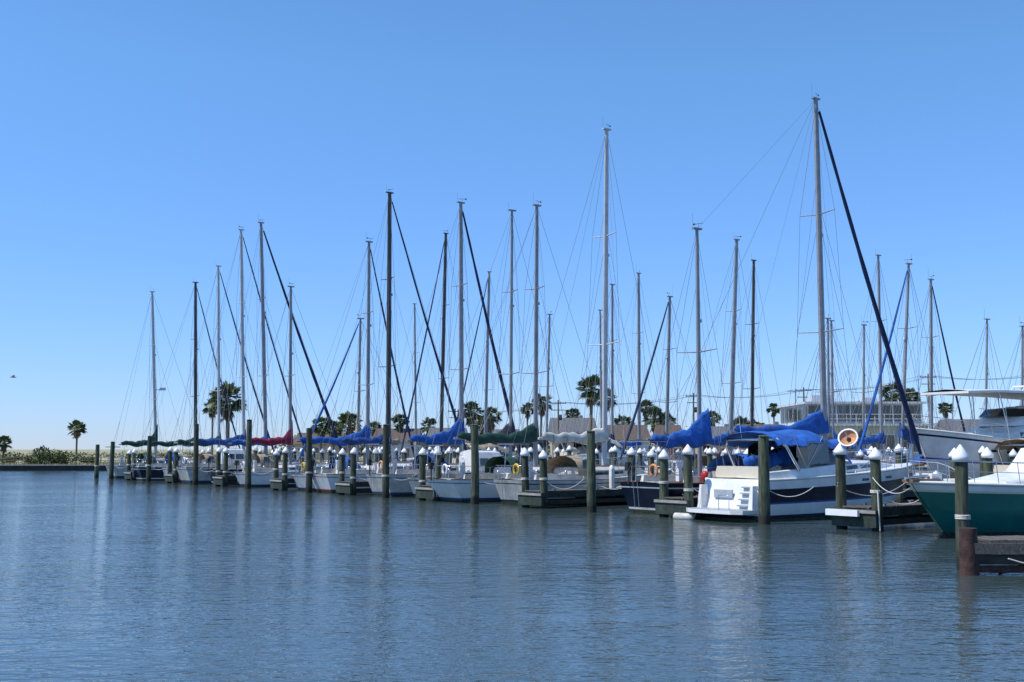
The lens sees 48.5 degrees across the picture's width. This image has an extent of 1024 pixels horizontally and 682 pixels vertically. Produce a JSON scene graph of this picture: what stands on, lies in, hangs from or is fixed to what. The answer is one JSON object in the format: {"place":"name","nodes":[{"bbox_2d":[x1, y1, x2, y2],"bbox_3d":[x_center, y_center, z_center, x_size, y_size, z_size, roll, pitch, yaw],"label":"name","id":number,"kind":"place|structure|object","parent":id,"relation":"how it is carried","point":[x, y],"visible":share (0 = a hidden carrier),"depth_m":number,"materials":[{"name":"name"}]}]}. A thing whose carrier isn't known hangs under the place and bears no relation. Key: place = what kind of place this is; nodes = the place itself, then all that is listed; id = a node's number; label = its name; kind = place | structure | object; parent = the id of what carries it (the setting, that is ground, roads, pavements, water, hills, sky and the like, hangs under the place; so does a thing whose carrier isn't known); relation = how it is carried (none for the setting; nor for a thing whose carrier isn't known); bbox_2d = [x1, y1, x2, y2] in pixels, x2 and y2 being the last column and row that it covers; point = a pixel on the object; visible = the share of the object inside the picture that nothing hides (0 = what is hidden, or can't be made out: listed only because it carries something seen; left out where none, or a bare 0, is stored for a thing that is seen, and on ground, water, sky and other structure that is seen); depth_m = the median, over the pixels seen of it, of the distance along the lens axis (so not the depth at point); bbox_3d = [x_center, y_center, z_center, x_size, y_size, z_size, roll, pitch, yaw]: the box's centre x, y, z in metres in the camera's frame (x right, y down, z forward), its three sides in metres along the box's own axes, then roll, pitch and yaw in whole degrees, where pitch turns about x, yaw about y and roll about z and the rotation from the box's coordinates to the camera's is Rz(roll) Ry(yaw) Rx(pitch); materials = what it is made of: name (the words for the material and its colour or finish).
{"place":"outdoors","nodes":[
{"label":"outdoors","id":0,"kind":"place"},
{"bbox_2d":[0,450,362,464],"bbox_3d":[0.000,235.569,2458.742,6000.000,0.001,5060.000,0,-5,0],"label":"ground","id":1,"kind":"structure","parent":0,"point":[93,452],"depth_m":663.50,"materials":[{"name":"green plant"}]},
{"bbox_2d":[31,445,65,463],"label":"shrub","id":2,"kind":"object","parent":1,"relation":"on","point":[46,454],"visible":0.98,"depth_m":144.23,"materials":[{"name":"green plant"}]},
{"bbox_2d":[0,465,106,469],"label":"seawall","id":3,"kind":"object","parent":1,"relation":"on","point":[49,467],"depth_m":139.00,"materials":[{"name":"concrete"}]},
{"bbox_2d":[49,450,77,464],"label":"shrub","id":4,"kind":"object","parent":1,"relation":"on","point":[64,459],"visible":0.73,"depth_m":146.02,"materials":[{"name":"green plant"}]},
{"bbox_2d":[67,420,87,459],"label":"palm tree","id":5,"kind":"object","parent":1,"relation":"on","point":[79,428],"visible":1,"depth_m":199.18,"materials":[{"name":"green plant"}]},
{"bbox_2d":[207,380,247,447],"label":"palm tree","id":6,"kind":"object","parent":1,"relation":"on","point":[234,404],"visible":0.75,"depth_m":149.39,"materials":[{"name":"green plant"}]},
{"bbox_2d":[311,416,330,459],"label":"palm tree","id":7,"kind":"object","parent":1,"relation":"on","point":[322,420],"visible":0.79,"depth_m":199.02,"materials":[{"name":"green plant"}]},
{"bbox_2d":[0,426,686,458],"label":"distant trees","id":8,"kind":"object","parent":1,"relation":"on","point":[361,447],"visible":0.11,"depth_m":237.31,"materials":[{"name":"green plant"}]},
{"bbox_2d":[336,411,361,457],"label":"palm tree","id":9,"kind":"object","parent":1,"relation":"on","point":[342,419],"visible":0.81,"depth_m":188.80,"materials":[{"name":"green plant"}]},
{"bbox_2d":[373,426,421,458],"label":"house","id":10,"kind":"structure","parent":1,"relation":"on","point":[394,432],"depth_m":196.24,"materials":[{"name":"brown"}]},
{"bbox_2d":[456,401,483,432],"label":"palm tree","id":11,"kind":"object","parent":1,"relation":"on","point":[468,417],"visible":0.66,"depth_m":174.20,"materials":[{"name":"green plant"}]},
{"bbox_2d":[481,406,501,432],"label":"palm tree","id":12,"kind":"object","parent":1,"relation":"on","point":[492,418],"visible":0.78,"depth_m":179.06,"materials":[{"name":"green plant"}]},
{"bbox_2d":[531,393,552,451],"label":"palm tree","id":13,"kind":"object","parent":1,"relation":"on","point":[542,405],"visible":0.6,"depth_m":189.17,"materials":[{"name":"green plant"}]},
{"bbox_2d":[550,400,565,447],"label":"utility pole","id":14,"kind":"object","parent":1,"relation":"on","point":[559,417],"visible":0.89,"depth_m":169.61,"materials":[{"name":"brown wood"}]},
{"bbox_2d":[449,376,1018,411],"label":"power lines","id":15,"kind":"object","parent":14,"relation":"attached to","point":[775,393],"visible":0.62,"depth_m":171.76,"materials":[{"name":"black metal"}]},
{"bbox_2d":[548,415,596,454],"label":"house","id":16,"kind":"structure","parent":1,"relation":"on","point":[576,424],"depth_m":172.09,"materials":[{"name":"beige"}]},
{"bbox_2d":[575,374,599,429],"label":"palm tree","id":17,"kind":"object","parent":1,"relation":"on","point":[584,383],"visible":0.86,"depth_m":149.45,"materials":[{"name":"green plant"}]},
{"bbox_2d":[642,405,664,432],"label":"palm tree","id":18,"kind":"object","parent":1,"relation":"on","point":[653,421],"visible":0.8,"depth_m":183.87,"materials":[{"name":"green plant"}]},
{"bbox_2d":[878,382,910,400],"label":"palm tree","id":19,"kind":"object","parent":1,"relation":"on","point":[885,390],"visible":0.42,"depth_m":169.43,"materials":[{"name":"green plant"}]},
{"bbox_2d":[0,460,372,464],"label":"grass","id":20,"kind":"structure","parent":0,"point":[25,463],"depth_m":145.65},
{"bbox_2d":[293,433,355,459],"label":"house","id":21,"kind":"structure","parent":0,"point":[316,448],"depth_m":204.61,"materials":[{"name":"beige"}]},
{"bbox_2d":[0,470,1023,681],"bbox_3d":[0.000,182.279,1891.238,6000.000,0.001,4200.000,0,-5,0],"label":"water","id":22,"kind":"structure","parent":0,"point":[104,577],"depth_m":20.44,"materials":[{"name":"blue liquid"}]},
{"bbox_2d":[109,441,114,478],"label":"mooring pile","id":23,"kind":"object","parent":22,"relation":"in","point":[111,463],"visible":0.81,"depth_m":99.23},
{"bbox_2d":[146,436,151,481],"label":"mooring pile","id":24,"kind":"object","parent":22,"relation":"in","point":[149,455],"visible":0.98,"depth_m":91.42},
{"bbox_2d":[105,291,201,477],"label":"sailboat","id":25,"kind":"object","parent":22,"relation":"on","point":[120,470],"visible":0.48,"depth_m":104.57,"materials":[{"name":"metal"}]},
{"bbox_2d":[130,282,239,480],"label":"sailboat","id":26,"kind":"object","parent":22,"relation":"on","point":[139,471],"visible":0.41,"depth_m":97.61,"materials":[{"name":"metal"}]},
{"bbox_2d":[192,424,198,484],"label":"mooring pile","id":27,"kind":"object","parent":22,"relation":"in","point":[195,456],"visible":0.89,"depth_m":83.20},
{"bbox_2d":[161,265,274,481],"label":"sailboat","id":28,"kind":"object","parent":22,"relation":"on","point":[203,457],"visible":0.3,"depth_m":94.16,"materials":[{"name":"white wood"}]},
{"bbox_2d":[212,474,238,484],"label":"finger pier","id":29,"kind":"structure","parent":22,"relation":"on","point":[218,479],"depth_m":79.70,"materials":[{"name":"grey wood"}]},
{"bbox_2d":[223,447,228,486],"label":"dock pile","id":30,"kind":"object","parent":22,"relation":"in","point":[225,463],"visible":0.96,"depth_m":79.21,"materials":[{"name":"wood"}]},
{"bbox_2d":[176,224,305,483],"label":"sailboat","id":31,"kind":"object","parent":22,"relation":"on","point":[185,472],"visible":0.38,"depth_m":89.09,"materials":[{"name":"white plastic"}]},
{"bbox_2d":[245,419,251,488],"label":"mooring pile","id":32,"kind":"object","parent":22,"relation":"in","point":[248,463],"visible":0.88,"depth_m":75.53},
{"bbox_2d":[207,214,341,484],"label":"sailboat","id":33,"kind":"object","parent":22,"relation":"on","point":[264,459],"visible":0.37,"depth_m":86.56,"materials":[{"name":"white wood"}]},
{"bbox_2d":[273,449,279,489],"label":"dock pile","id":34,"kind":"object","parent":22,"relation":"in","point":[276,453],"visible":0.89,"depth_m":72.58,"materials":[{"name":"wood"}]},
{"bbox_2d":[270,476,297,488],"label":"finger pier","id":35,"kind":"structure","parent":22,"relation":"on","point":[276,483],"depth_m":71.92,"materials":[{"name":"grey wood"}]},
{"bbox_2d":[282,447,288,490],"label":"dock pile","id":36,"kind":"object","parent":22,"relation":"in","point":[285,451],"visible":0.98,"depth_m":71.48,"materials":[{"name":"wood"}]},
{"bbox_2d":[234,283,349,486],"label":"sailboat","id":37,"kind":"object","parent":22,"relation":"on","point":[261,478],"visible":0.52,"depth_m":79.92,"materials":[{"name":"metal"}]},
{"bbox_2d":[305,428,312,492],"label":"mooring pile","id":38,"kind":"object","parent":22,"relation":"in","point":[308,472],"visible":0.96,"depth_m":68.24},
{"bbox_2d":[338,448,345,494],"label":"dock pile","id":39,"kind":"object","parent":22,"relation":"in","point":[342,453],"visible":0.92,"depth_m":65.33,"materials":[{"name":"wood"}]},
{"bbox_2d":[292,238,413,490],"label":"sailboat","id":40,"kind":"object","parent":22,"relation":"on","point":[300,479],"visible":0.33,"depth_m":73.71,"materials":[{"name":"metal"}]},
{"bbox_2d":[335,479,371,492],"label":"finger pier","id":41,"kind":"structure","parent":22,"relation":"on","point":[344,487],"depth_m":64.80,"materials":[{"name":"grey wood"}]},
{"bbox_2d":[350,447,357,494],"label":"dock pile","id":42,"kind":"object","parent":22,"relation":"in","point":[353,453],"visible":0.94,"depth_m":64.25,"materials":[{"name":"wood"}]},
{"bbox_2d":[295,310,435,471],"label":"sailboat","id":43,"kind":"object","parent":22,"relation":"on","point":[396,441],"visible":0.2,"depth_m":78.23,"materials":[{"name":"metal"}]},
{"bbox_2d":[382,424,389,497],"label":"mooring pile","id":44,"kind":"object","parent":22,"relation":"in","point":[385,480],"visible":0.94,"depth_m":60.80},
{"bbox_2d":[311,188,466,492],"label":"sailboat","id":45,"kind":"object","parent":22,"relation":"on","point":[325,480],"visible":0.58,"depth_m":70.95,"materials":[{"name":"metal"}]},
{"bbox_2d":[391,303,452,461],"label":"sailboat","id":46,"kind":"object","parent":22,"relation":"on","point":[413,381],"visible":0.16,"depth_m":127.91,"materials":[{"name":"white wood"}]},
{"bbox_2d":[419,448,426,499],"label":"dock pile","id":47,"kind":"object","parent":22,"relation":"in","point":[422,465],"visible":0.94,"depth_m":58.31,"materials":[{"name":"wood"}]},
{"bbox_2d":[433,447,441,500],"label":"dock pile","id":48,"kind":"object","parent":22,"relation":"in","point":[438,468],"visible":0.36,"depth_m":57.20,"materials":[{"name":"wood"}]},
{"bbox_2d":[365,193,519,496],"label":"sailboat","id":49,"kind":"object","parent":22,"relation":"on","point":[400,487],"visible":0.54,"depth_m":66.15,"materials":[{"name":"metal"}]},
{"bbox_2d":[398,233,486,462],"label":"sailboat","id":50,"kind":"object","parent":22,"relation":"on","point":[442,352],"visible":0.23,"depth_m":105.33,"materials":[{"name":"metal"}]},
{"bbox_2d":[470,424,478,503],"bbox_3d":[-1.785,6.449,54.112,0.462,4.994,0.440,-3,-6,28],"label":"mooring pile","id":51,"kind":"object","parent":22,"relation":"in","point":[474,467],"visible":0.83,"depth_m":54.00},
{"bbox_2d":[452,443,513,462],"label":"boat","id":52,"kind":"object","parent":22,"relation":"on","point":[484,447],"visible":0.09,"depth_m":96.52,"materials":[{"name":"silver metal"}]},
{"bbox_2d":[407,209,572,498],"bbox_3d":[-0.615,0.479,63.764,11.090,17.008,3.555,4,-7,-36],"label":"sailboat","id":53,"kind":"object","parent":22,"relation":"on","point":[485,456],"visible":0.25,"depth_m":63.73,"materials":[{"name":"white wood"}]},
{"bbox_2d":[451,271,529,447],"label":"sailboat","id":54,"kind":"object","parent":22,"relation":"on","point":[487,361],"visible":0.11,"depth_m":117.01,"materials":[{"name":"metal"}]},
{"bbox_2d":[426,201,619,502],"bbox_3d":[1.180,0.321,59.953,12.098,16.602,3.850,4,-7,-36],"label":"sailboat","id":55,"kind":"object","parent":22,"relation":"on","point":[447,486],"visible":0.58,"depth_m":58.24,"materials":[{"name":"white plastic"}]},
{"bbox_2d":[520,448,529,506],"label":"dock pile","id":56,"kind":"object","parent":22,"relation":"in","point":[524,454],"visible":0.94,"depth_m":51.20,"materials":[{"name":"wood"}]},
{"bbox_2d":[492,311,581,461],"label":"sailboat","id":57,"kind":"object","parent":22,"relation":"on","point":[541,443],"visible":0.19,"depth_m":92.23,"materials":[{"name":"metal"}]},
{"bbox_2d":[539,450,547,508],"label":"dock pile","id":58,"kind":"object","parent":22,"relation":"in","point":[543,457],"visible":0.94,"depth_m":50.10,"materials":[{"name":"wood"}]},
{"bbox_2d":[493,124,672,505],"bbox_3d":[4.072,-1.599,56.699,10.736,19.809,4.142,4,-7,-36],"label":"sailboat","id":59,"kind":"object","parent":22,"relation":"on","point":[566,471],"visible":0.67,"depth_m":55.59,"materials":[{"name":"metal"}]},
{"bbox_2d":[587,430,596,512],"bbox_3d":[3.300,5.996,47.163,0.458,4.582,0.415,4,-7,-38],"label":"mooring pile","id":60,"kind":"object","parent":22,"relation":"in","point":[591,488],"visible":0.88,"depth_m":47.06,"materials":[{"name":"wood"}]},
{"bbox_2d":[548,284,652,460],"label":"sailboat","id":61,"kind":"object","parent":22,"relation":"on","point":[612,397],"visible":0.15,"depth_m":87.34,"materials":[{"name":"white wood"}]},
{"bbox_2d":[566,309,642,446],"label":"sailboat","id":62,"kind":"object","parent":22,"relation":"on","point":[600,357],"visible":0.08,"depth_m":102.32,"materials":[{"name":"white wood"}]},
{"bbox_2d":[550,417,668,464],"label":"cabin cruiser","id":63,"kind":"object","parent":22,"relation":"on","point":[578,449],"visible":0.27,"depth_m":85.05,"materials":[{"name":"silver metal"}]},
{"bbox_2d":[327,462,932,488],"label":"walkway","id":64,"kind":"structure","parent":22,"relation":"on","point":[908,485],"depth_m":56.65,"materials":[{"name":"grey wood"}]},
{"bbox_2d":[415,485,435,498],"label":"finger pier","id":65,"kind":"structure","parent":64,"relation":"on","point":[424,491],"depth_m":57.55,"materials":[{"name":"grey wood"}]},
{"bbox_2d":[517,465,625,505],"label":"finger pier","id":66,"kind":"structure","parent":64,"relation":"on","point":[532,497],"depth_m":51.40,"materials":[{"name":"grey wood"}]},
{"bbox_2d":[654,478,924,514],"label":"finger pier","id":67,"kind":"structure","parent":64,"relation":"on","point":[671,505],"depth_m":43.49,"materials":[{"name":"grey wood"}]},
{"bbox_2d":[627,447,635,480],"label":"dock pile","id":68,"kind":"object","parent":22,"relation":"in","point":[631,452],"visible":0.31,"depth_m":55.01,"materials":[{"name":"wood"}]},
{"bbox_2d":[600,269,677,458],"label":"sailboat","id":69,"kind":"object","parent":22,"relation":"on","point":[638,379],"visible":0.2,"depth_m":98.30,"materials":[{"name":"metal"}]},
{"bbox_2d":[658,449,668,516],"bbox_3d":[5.883,6.105,44.041,0.420,3.825,0.424,0,-5,7],"label":"dock pile","id":70,"kind":"object","parent":22,"relation":"in","point":[663,456],"visible":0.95,"depth_m":44.00,"materials":[{"name":"wood"}]},
{"bbox_2d":[618,292,721,469],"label":"sailboat","id":71,"kind":"object","parent":22,"relation":"on","point":[667,424],"visible":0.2,"depth_m":80.99,"materials":[{"name":"grey metal"}]},
{"bbox_2d":[682,444,693,513],"bbox_3d":[6.678,5.888,42.972,0.420,3.965,0.427,2,-7,-20],"label":"dock pile","id":72,"kind":"object","parent":22,"relation":"in","point":[687,452],"visible":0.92,"depth_m":42.95,"materials":[{"name":"wood"}]},
{"bbox_2d":[660,236,769,474],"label":"sailboat","id":73,"kind":"object","parent":22,"relation":"on","point":[731,413],"visible":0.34,"depth_m":76.25,"materials":[{"name":"metal"}]},
{"bbox_2d":[711,255,784,455],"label":"sailboat","id":74,"kind":"object","parent":22,"relation":"on","point":[752,388],"visible":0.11,"depth_m":88.10,"materials":[{"name":"grey metal"}]},
{"bbox_2d":[758,435,770,524],"bbox_3d":[8.790,5.429,39.661,0.443,4.292,0.445,-1,-5,17],"label":"mooring pile","id":75,"kind":"object","parent":22,"relation":"in","point":[764,516],"visible":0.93,"depth_m":39.59,"materials":[{"name":"wood"}]},
{"bbox_2d":[619,95,924,514],"bbox_3d":[12.808,-2.233,51.829,19.318,20.150,4.520,4,-7,-36],"label":"sailboat","id":76,"kind":"object","parent":22,"relation":"on","point":[642,494],"visible":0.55,"depth_m":49.94,"materials":[{"name":"white plastic"}]},
{"bbox_2d":[686,387,911,521],"bbox_3d":[12.108,4.557,45.085,12.410,5.355,3.579,4,-7,-36],"label":"cabin cruiser","id":77,"kind":"object","parent":22,"relation":"on","point":[801,461],"visible":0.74,"depth_m":42.68,"materials":[{"name":"white plastic"}]},
{"bbox_2d":[787,314,869,457],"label":"sailboat","id":78,"kind":"object","parent":22,"relation":"on","point":[830,436],"visible":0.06,"depth_m":70.87,"materials":[{"name":"grey metal"}]},
{"bbox_2d":[833,443,847,528],"bbox_3d":[10.808,5.369,37.340,0.420,4.035,0.425,-2,-6,21],"label":"dock pile","id":79,"kind":"object","parent":22,"relation":"in","point":[840,452],"visible":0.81,"depth_m":37.32,"materials":[{"name":"wood"}]},
{"bbox_2d":[838,428,857,451],"bbox_3d":[11.033,3.249,37.352,0.515,0.758,0.544,2,-6,-19],"label":"satellite dish","id":80,"kind":"object","parent":79,"relation":"attached to","point":[848,437],"visible":1,"depth_m":37.44,"materials":[{"name":"orange metal"}]},
{"bbox_2d":[805,313,879,447],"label":"sailboat","id":81,"kind":"object","parent":22,"relation":"on","point":[832,388],"visible":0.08,"depth_m":81.68,"materials":[{"name":"metal"}]},
{"bbox_2d":[803,418,895,463],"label":"motorboat","id":82,"kind":"object","parent":22,"relation":"on","point":[836,442],"visible":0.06,"depth_m":68.15,"materials":[{"name":"silver metal"}]},
{"bbox_2d":[830,317,897,460],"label":"sailboat","id":83,"kind":"object","parent":22,"relation":"on","point":[863,392],"visible":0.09,"depth_m":80.78,"materials":[{"name":"brown metal"}]},
{"bbox_2d":[869,447,883,531],"bbox_3d":[11.612,5.340,36.235,0.420,3.895,0.420,-4,-7,41],"label":"dock pile","id":84,"kind":"object","parent":22,"relation":"in","point":[875,455],"visible":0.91,"depth_m":36.19,"materials":[{"name":"wood"}]},
{"bbox_2d":[833,254,922,456],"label":"sailboat","id":85,"kind":"object","parent":22,"relation":"on","point":[872,439],"visible":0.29,"depth_m":78.32,"materials":[{"name":"grey metal"}]},
{"bbox_2d":[831,471,938,527],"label":"finger pier","id":86,"kind":"structure","parent":22,"relation":"on","point":[915,512],"depth_m":37.07,"materials":[{"name":"grey wood"}]},
{"bbox_2d":[825,509,859,516],"bbox_3d":[10.680,5.541,36.756,0.155,0.200,1.250,4,-7,-36],"label":"dock fender","id":87,"kind":"object","parent":86,"relation":"attached to","point":[844,512],"visible":1,"depth_m":36.67,"materials":[{"name":"plastic"}]},
{"bbox_2d":[894,444,903,502],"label":"dock pile","id":88,"kind":"object","parent":22,"relation":"in","point":[899,498],"visible":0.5,"depth_m":50.58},
{"bbox_2d":[855,259,950,476],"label":"sailboat","id":89,"kind":"object","parent":22,"relation":"on","point":[904,431],"visible":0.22,"depth_m":66.66,"materials":[{"name":"metal"}]},
{"bbox_2d":[878,275,965,459],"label":"sailboat","id":90,"kind":"object","parent":22,"relation":"on","point":[931,342],"visible":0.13,"depth_m":75.56,"materials":[{"name":"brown metal"}]},
{"bbox_2d":[952,444,970,569],"bbox_3d":[9.805,4.204,24.713,0.367,3.905,0.367,0,-5,0],"label":"dock pile","id":91,"kind":"object","parent":22,"relation":"in","point":[960,457],"visible":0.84,"depth_m":24.70,"materials":[{"name":"wood"}]},
{"bbox_2d":[902,448,1023,536],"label":"sport fishing boat","id":92,"kind":"object","parent":22,"relation":"on","point":[996,503],"visible":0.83,"depth_m":33.67,"materials":[{"name":"teal plastic"}]},
{"bbox_2d":[913,385,1023,480],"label":"motor yacht","id":93,"kind":"object","parent":22,"relation":"on","point":[990,432],"visible":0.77,"depth_m":58.33,"materials":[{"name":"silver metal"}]},
{"bbox_2d":[948,315,1009,430],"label":"sailboat","id":94,"kind":"object","parent":22,"relation":"on","point":[986,366],"visible":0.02,"depth_m":73.36,"materials":[{"name":"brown metal"}]},
{"bbox_2d":[981,447,993,475],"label":"dock pile","id":95,"kind":"object","parent":22,"relation":"in","point":[987,454],"visible":0.29,"depth_m":40.04,"materials":[{"name":"wood"}]},
{"bbox_2d":[959,527,1023,575],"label":"wooden dock","id":96,"kind":"object","parent":22,"relation":"in","point":[977,557],"visible":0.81,"depth_m":23.56,"materials":[{"name":"brown wood"}]},
{"bbox_2d":[993,406,1023,473],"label":"motorboat","id":97,"kind":"object","parent":22,"relation":"on","point":[1009,444],"visible":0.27,"depth_m":57.64,"materials":[{"name":"white plastic"}]},
{"bbox_2d":[993,322,1023,407],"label":"sailboat","id":98,"kind":"object","parent":22,"relation":"on","point":[1022,359],"visible":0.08,"depth_m":71.39,"materials":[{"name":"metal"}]},
{"bbox_2d":[0,0,1023,449],"label":"sky","id":99,"kind":"structure","parent":0,"point":[137,137],"materials":[{"name":"blue"}]},
{"bbox_2d":[607,422,650,451],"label":"house","id":100,"kind":"structure","parent":0,"point":[633,430],"depth_m":176.55,"materials":[{"name":"white"}]},
{"bbox_2d":[653,422,682,459],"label":"house","id":101,"kind":"structure","parent":0,"point":[661,431],"depth_m":158.28,"materials":[{"name":"grey"}]},
{"bbox_2d":[691,424,736,455],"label":"house","id":102,"kind":"structure","parent":0,"point":[718,433],"depth_m":186.49,"materials":[{"name":"beige"}]},
{"bbox_2d":[777,391,935,459],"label":"marina building","id":103,"kind":"structure","parent":0,"point":[797,412],"depth_m":110.64,"materials":[{"name":"white"}]},
{"bbox_2d":[933,417,981,431],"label":"house","id":104,"kind":"structure","parent":0,"point":[957,428],"depth_m":163.38,"materials":[{"name":"beige"}]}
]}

